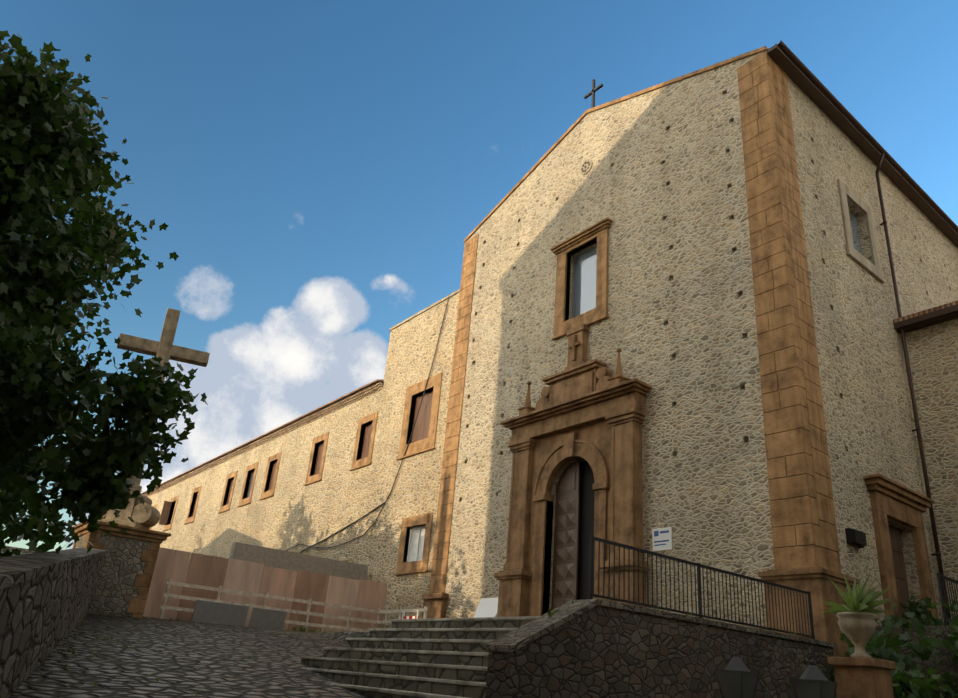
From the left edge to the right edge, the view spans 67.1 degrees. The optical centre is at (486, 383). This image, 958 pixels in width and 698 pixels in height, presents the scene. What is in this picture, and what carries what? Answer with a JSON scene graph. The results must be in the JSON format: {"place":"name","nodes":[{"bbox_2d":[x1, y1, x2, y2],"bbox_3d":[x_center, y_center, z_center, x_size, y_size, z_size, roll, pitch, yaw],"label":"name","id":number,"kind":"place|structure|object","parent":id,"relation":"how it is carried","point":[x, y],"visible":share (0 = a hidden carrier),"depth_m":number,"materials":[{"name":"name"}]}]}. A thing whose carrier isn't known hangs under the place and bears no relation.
{"place":"outdoors","nodes":[
{"label":"outdoors","id":0,"kind":"place"},
{"bbox_2d":[75,534,155,616],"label":"cross pier","id":1,"kind":"structure","parent":0,"point":[122,566],"depth_m":19.96,"materials":[{"name":"grey stone"}]},
{"bbox_2d":[72,521,170,617],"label":"trim","id":2,"kind":"structure","parent":1,"relation":"on","point":[155,539],"depth_m":20.29,"materials":[{"name":"brown stone"}]},
{"bbox_2d":[98,493,160,529],"bbox_3d":[-10.639,3.808,21.308,1.863,1.066,1.631,21,-28,-35],"label":"stone sculpture","id":3,"kind":"object","parent":2,"relation":"on","point":[146,515],"visible":0.52,"depth_m":20.99,"materials":[{"name":"beige stone"}]},
{"bbox_2d":[117,308,209,493],"bbox_3d":[-10.481,0.487,22.616,2.708,6.179,0.540,15,-25,-24],"label":"stone cross","id":4,"kind":"object","parent":3,"relation":"on","point":[164,348],"visible":0.5,"depth_m":23.15,"materials":[{"name":"grey stone"}]},
{"bbox_2d":[1,546,369,697],"bbox_3d":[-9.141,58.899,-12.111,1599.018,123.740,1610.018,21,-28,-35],"label":"ground","id":5,"kind":"structure","parent":0,"point":[210,660],"depth_m":12.18,"materials":[{"name":"grey stone"}]},
{"bbox_2d":[0,399,91,556],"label":"tree foliage","id":6,"kind":"object","parent":5,"relation":"on","point":[14,530],"visible":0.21,"depth_m":12.32,"materials":[{"name":"green plant"}]},
{"bbox_2d":[0,547,106,697],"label":"street wall","id":7,"kind":"structure","parent":5,"relation":"on","point":[45,600],"depth_m":8.99,"materials":[{"name":"grey stone"}]},
{"bbox_2d":[0,30,207,547],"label":"tree","id":8,"kind":"object","parent":5,"relation":"on","point":[51,149],"depth_m":9.87,"materials":[{"name":"green plant"}]},
{"bbox_2d":[191,600,286,629],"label":"leaning slabs","id":9,"kind":"structure","parent":5,"relation":"on","point":[218,613],"depth_m":22.07,"materials":[{"name":"grey concrete"}]},
{"bbox_2d":[142,547,387,631],"bbox_3d":[-7.040,7.182,24.143,8.550,2.106,0.107,21,-28,-35],"label":"hoarding","id":10,"kind":"object","parent":5,"relation":"on","point":[224,573],"visible":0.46,"depth_m":23.93,"materials":[{"name":"brown wood"}]},
{"bbox_2d":[148,388,382,581],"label":"convent wing","id":11,"kind":"structure","parent":5,"relation":"on","point":[293,511],"depth_m":37.85,"materials":[{"name":"beige stone"}]},
{"bbox_2d":[141,379,383,493],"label":"wing roof","id":12,"kind":"structure","parent":11,"relation":"on","point":[305,415],"depth_m":40.36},
{"bbox_2d":[143,382,382,496],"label":"wing cornice","id":13,"kind":"structure","parent":11,"relation":"attached to","point":[359,395],"depth_m":40.83,"materials":[{"name":"beige stone"}]},
{"bbox_2d":[150,372,442,617],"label":"window surrounds","id":14,"kind":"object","parent":11,"relation":"attached to","point":[413,449],"depth_m":30.76,"materials":[{"name":"brown stone"}]},
{"bbox_2d":[159,391,432,524],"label":"windows","id":15,"kind":"structure","parent":14,"relation":"in","point":[421,429],"depth_m":32.87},
{"bbox_2d":[285,297,448,552],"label":"wall cables","id":16,"kind":"object","parent":11,"relation":"attached to","point":[396,475],"depth_m":30.33,"materials":[{"name":"black"}]},
{"bbox_2d":[159,579,427,631],"bbox_3d":[-5.567,7.223,22.698,8.100,1.150,3.090,21,-28,-35],"label":"timber fence","id":17,"kind":"object","parent":5,"relation":"on","point":[266,596],"visible":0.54,"depth_m":23.86,"materials":[{"name":"brown wood"}]},
{"bbox_2d":[10,599,796,697],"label":"weeds and grass tufts","id":18,"kind":"object","parent":5,"relation":"on","point":[302,629],"visible":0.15,"depth_m":12.26,"materials":[{"name":"green plant"}]},
{"bbox_2d":[358,292,459,627],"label":"building wall","id":19,"kind":"structure","parent":5,"relation":"on","point":[409,361],"depth_m":29.87,"materials":[{"name":"beige stone"}]},
{"bbox_2d":[406,525,425,561],"bbox_3d":[-2.570,6.103,27.407,0.060,1.350,1.300,21,-28,-35],"label":"sash window","id":20,"kind":"structure","parent":19,"relation":"attached to","point":[418,543],"depth_m":27.61,"materials":[{"name":"white paint"}]},
{"bbox_2d":[409,527,425,560],"bbox_3d":[-2.535,6.116,27.433,0.030,1.350,1.300,21,-28,-35],"label":"curtain window","id":21,"kind":"structure","parent":19,"relation":"attached to","point":[413,545],"depth_m":27.54,"materials":[{"name":"white fabric"}]},
{"bbox_2d":[389,289,459,330],"bbox_3d":[2.554,-1.182,36.172,13.930,0.120,5.650,21,-28,-35],"label":"roof coping","id":22,"kind":"object","parent":19,"relation":"on","point":[426,309],"visible":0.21,"depth_m":32.10,"materials":[{"name":"grey stone"}]},
{"bbox_2d":[402,611,419,618],"bbox_3d":[-2.503,7.935,23.554,0.060,0.950,0.900,21,-28,-35],"label":"road barrier","id":23,"kind":"object","parent":5,"relation":"on","point":[409,617],"visible":0.25,"depth_m":23.61,"materials":[{"name":"red paint"}]},
{"bbox_2d":[301,620,531,697],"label":"stair risers","id":24,"kind":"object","parent":5,"relation":"on","point":[468,691],"depth_m":11.67,"materials":[{"name":"grey stone"}]},
{"bbox_2d":[300,616,539,697],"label":"stair treads","id":25,"kind":"object","parent":24,"relation":"on","point":[403,692],"visible":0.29,"depth_m":11.56,"materials":[{"name":"stone"}]},
{"bbox_2d":[474,598,497,617],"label":"white leaning boards","id":26,"kind":"object","parent":5,"relation":"on","point":[487,607],"visible":0.21,"depth_m":22.30,"materials":[{"name":"white paint"}]},
{"bbox_2d":[494,324,651,616],"bbox_3d":[2.405,2.945,21.262,0.820,10.340,5.720,21,-28,-35],"label":"portal","id":27,"kind":"object","parent":5,"relation":"on","point":[616,412],"visible":0.71,"depth_m":21.35,"materials":[{"name":"stone"}]},
{"bbox_2d":[551,460,580,609],"bbox_3d":[2.601,5.088,20.689,0.156,5.985,1.975,21,-28,-35],"label":"church door","id":28,"kind":"structure","parent":27,"relation":"in","point":[566,552],"depth_m":21.25,"materials":[{"name":"brown wood"}]},
{"bbox_2d":[547,422,597,495],"bbox_3d":[2.668,2.319,21.691,0.300,1.900,2.040,21,-28,-35],"label":"arch spandrel stonework","id":29,"kind":"object","parent":27,"relation":"attached to","point":[587,433],"visible":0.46,"depth_m":21.75,"materials":[{"name":"brown stone"}]},
{"bbox_2d":[518,348,629,615],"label":"portal ornaments","id":30,"kind":"object","parent":27,"relation":"attached to","point":[572,447],"visible":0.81,"depth_m":21.31},
{"bbox_2d":[435,52,957,629],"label":"church wall","id":31,"kind":"structure","parent":5,"relation":"on","point":[661,184],"depth_m":21.13,"materials":[{"name":"beige stone"}]},
{"bbox_2d":[550,217,612,339],"bbox_3d":[3.153,-3.392,24.067,0.450,3.590,2.680,21,-28,-35],"label":"window surround","id":32,"kind":"object","parent":31,"relation":"attached to","point":[599,231],"visible":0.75,"depth_m":24.02,"materials":[{"name":"stone"}]},
{"bbox_2d":[571,244,596,317],"bbox_3d":[3.415,-3.353,24.281,0.060,2.700,1.440,21,-28,-35],"label":"window sash","id":33,"kind":"object","parent":31,"relation":"attached to","point":[573,274],"visible":0.38,"depth_m":24.82,"materials":[{"name":"brown wood"}]},
{"bbox_2d":[573,247,596,317],"bbox_3d":[3.442,-3.342,24.301,0.030,2.700,1.440,21,-28,-35],"label":"window pane","id":34,"kind":"structure","parent":33,"relation":"in","point":[585,284],"depth_m":24.43,"materials":[{"name":"grey glass"}]},
{"bbox_2d":[579,159,592,174],"bbox_3d":[3.570,-7.706,25.795,0.070,0.600,0.600,21,-28,-35],"label":"wall vent","id":35,"kind":"object","parent":31,"relation":"attached to","point":[587,165],"visible":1,"depth_m":25.76,"materials":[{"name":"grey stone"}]},
{"bbox_2d":[584,79,602,107],"bbox_3d":[4.012,-10.722,27.047,0.200,1.620,0.900,21,-28,-35],"label":"roof cross","id":36,"kind":"object","parent":31,"relation":"on","point":[592,92],"visible":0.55,"depth_m":27.04,"materials":[{"name":"grey metal"}]},
{"bbox_2d":[429,46,840,592],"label":"corner pilasters","id":37,"kind":"object","parent":31,"relation":"attached to","point":[784,316],"visible":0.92,"depth_m":18.26,"materials":[{"name":"brown stone"}]},
{"bbox_2d":[422,566,858,656],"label":"pilaster bases","id":38,"kind":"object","parent":31,"relation":"attached to","point":[816,582],"depth_m":15.08,"materials":[{"name":"brown stone"}]},
{"bbox_2d":[652,527,671,550],"bbox_3d":[4.480,3.974,18.431,0.030,0.560,0.580,21,-28,-35],"label":"info sign","id":39,"kind":"object","parent":31,"relation":"attached to","point":[665,536],"visible":0.86,"depth_m":18.39,"materials":[{"name":"white paint"}]},
{"bbox_2d":[654,530,668,545],"bbox_3d":[4.469,3.942,18.433,0.004,0.380,0.460,21,-28,-35],"label":"sign lettering","id":40,"kind":"object","parent":39,"relation":"attached to","point":[656,533],"visible":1,"depth_m":18.46},
{"bbox_2d":[849,211,861,253],"bbox_3d":[11.133,-4.531,22.139,1.350,2.000,0.030,21,-28,-35],"label":"side window glass","id":41,"kind":"object","parent":31,"relation":"attached to","point":[855,232],"visible":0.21,"depth_m":22.47,"materials":[{"name":"grey glass"}]},
{"bbox_2d":[845,528,866,547],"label":"wall lamp","id":42,"kind":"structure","parent":31,"relation":"attached to","point":[855,538],"depth_m":16.41,"materials":[{"name":"grey metal"}]},
{"bbox_2d":[837,179,884,283],"bbox_3d":[11.339,-4.612,21.901,2.250,2.700,0.120,21,-28,-35],"label":"side window frame","id":43,"kind":"object","parent":31,"relation":"attached to","point":[862,261],"visible":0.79,"depth_m":21.75,"materials":[{"name":"grey stone"}]},
{"bbox_2d":[767,45,957,246],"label":"roof eave","id":44,"kind":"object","parent":31,"relation":"attached to","point":[801,80],"depth_m":23.42,"materials":[{"name":"brown wood"}]},
{"bbox_2d":[775,40,957,623],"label":"gutter and downpipe","id":45,"kind":"object","parent":31,"relation":"attached to","point":[826,92],"visible":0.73,"depth_m":21.97,"materials":[{"name":"brown metal"}]},
{"bbox_2d":[888,524,911,619],"bbox_3d":[10.136,4.908,18.064,1.700,2.850,0.100,21,-28,-35],"label":"side door leaf","id":46,"kind":"object","parent":31,"relation":"attached to","point":[899,566],"visible":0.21,"depth_m":18.43,"materials":[{"name":"brown wood"}]},
{"bbox_2d":[863,474,937,624],"bbox_3d":[10.479,4.403,17.864,3.200,3.680,0.420,21,-28,-35],"label":"side door frame","id":47,"kind":"object","parent":31,"relation":"attached to","point":[897,501],"visible":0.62,"depth_m":18.03,"materials":[{"name":"stone"}]},
{"bbox_2d":[714,652,758,697],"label":"street lantern","id":48,"kind":"object","parent":5,"relation":"on","point":[736,677],"visible":1,"depth_m":9.25,"materials":[{"name":"grey metal"}]},
{"bbox_2d":[790,660,836,697],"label":"street lantern","id":49,"kind":"object","parent":5,"relation":"on","point":[812,681],"visible":1,"depth_m":8.96,"materials":[{"name":"grey metal"}]},
{"bbox_2d":[822,602,957,697],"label":"garden shrub leaves","id":50,"kind":"object","parent":5,"relation":"on","point":[917,625],"visible":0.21,"depth_m":13.29,"materials":[{"name":"green plant"}]},
{"bbox_2d":[831,626,957,697],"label":"bush","id":51,"kind":"object","parent":5,"relation":"on","point":[948,665],"visible":0.23,"depth_m":13.82,"materials":[{"name":"green plant"}]},
{"bbox_2d":[849,633,950,697],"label":"garden shrub leaves","id":52,"kind":"object","parent":5,"relation":"on","point":[919,687],"visible":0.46,"depth_m":11.80,"materials":[{"name":"green plant"}]},
{"bbox_2d":[881,596,951,625],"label":"garden shrub leaves","id":53,"kind":"object","parent":5,"relation":"on","point":[922,606],"visible":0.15,"depth_m":16.53,"materials":[{"name":"green plant"}]},
{"bbox_2d":[897,633,957,697],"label":"garden shrub leaves","id":54,"kind":"object","parent":5,"relation":"on","point":[925,643],"visible":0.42,"depth_m":12.73,"materials":[{"name":"green plant"}]},
{"bbox_2d":[900,318,957,618],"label":"side chapel","id":55,"kind":"structure","parent":5,"relation":"on","point":[932,350],"depth_m":20.39,"materials":[{"name":"stone"}]},
{"bbox_2d":[893,300,957,323],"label":"tiled roof","id":56,"kind":"structure","parent":55,"relation":"on","point":[926,311],"depth_m":21.18,"materials":[{"name":"brown tile"}]},
{"bbox_2d":[894,304,957,333],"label":"roof eave","id":57,"kind":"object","parent":55,"relation":"attached to","point":[929,319],"depth_m":21.16,"materials":[{"name":"brown wood"}]},
{"bbox_2d":[933,597,957,697],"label":"garden shrub leaves","id":58,"kind":"object","parent":5,"relation":"on","point":[953,690],"visible":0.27,"depth_m":13.61,"materials":[{"name":"green plant"}]},
{"bbox_2d":[193,472,253,513],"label":"window shutter","id":59,"kind":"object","parent":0,"point":[249,488],"depth_m":43.14,"materials":[{"name":"brown wood"}]},
{"bbox_2d":[229,542,367,612],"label":"site wall","id":60,"kind":"structure","parent":0,"point":[277,558],"depth_m":27.14,"materials":[{"name":"wood"}]},
{"bbox_2d":[0,0,957,551],"label":"sky","id":61,"kind":"structure","parent":0,"point":[319,173],"materials":[{"name":"blue"}]},
{"bbox_2d":[578,461,594,599],"bbox_3d":[6.376,5.320,20.122,5.000,6.292,7.492,21,-28,-35],"label":"door opening","id":62,"kind":"object","parent":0,"point":[587,498],"visible":0.1,"depth_m":21.04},
{"bbox_2d":[485,605,833,697],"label":"forecourt wall","id":63,"kind":"structure","parent":0,"point":[598,651],"depth_m":10.61,"materials":[{"name":"grey stone"}]},
{"bbox_2d":[486,599,834,651],"bbox_3d":[3.408,4.306,11.826,8.370,0.840,0.540,21,-28,-35],"label":"wall coping","id":64,"kind":"object","parent":63,"relation":"on","point":[525,634],"depth_m":10.18,"materials":[{"name":"grey stone"}]},
{"bbox_2d":[588,535,814,638],"bbox_3d":[4.022,3.703,12.608,6.444,0.960,0.044,21,-28,-35],"label":"metal railing","id":65,"kind":"object","parent":64,"relation":"on","point":[592,540],"visible":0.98,"depth_m":12.26,"materials":[{"name":"grey metal"}]},
{"bbox_2d":[836,612,875,657],"bbox_3d":[5.875,3.995,11.411,0.571,0.680,0.580,21,-28,-35],"label":"urn planter","id":66,"kind":"object","parent":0,"point":[857,629],"visible":0.92,"depth_m":11.28,"materials":[{"name":"beige stone"}]},
{"bbox_2d":[822,573,894,613],"bbox_3d":[5.904,3.347,11.610,1.068,0.710,1.203,21,-28,-35],"label":"urn plant","id":67,"kind":"object","parent":66,"relation":"in","point":[855,600],"visible":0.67,"depth_m":11.47,"materials":[{"name":"green plant"}]},
{"bbox_2d":[827,657,895,697],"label":"pedestal","id":68,"kind":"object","parent":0,"point":[863,678],"depth_m":10.97,"materials":[{"name":"brown stone"}]},
{"bbox_2d":[937,573,957,625],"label":"landing railing","id":69,"kind":"object","parent":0,"point":[939,578],"visible":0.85,"depth_m":14.59,"materials":[{"name":"black metal"}]}
]}

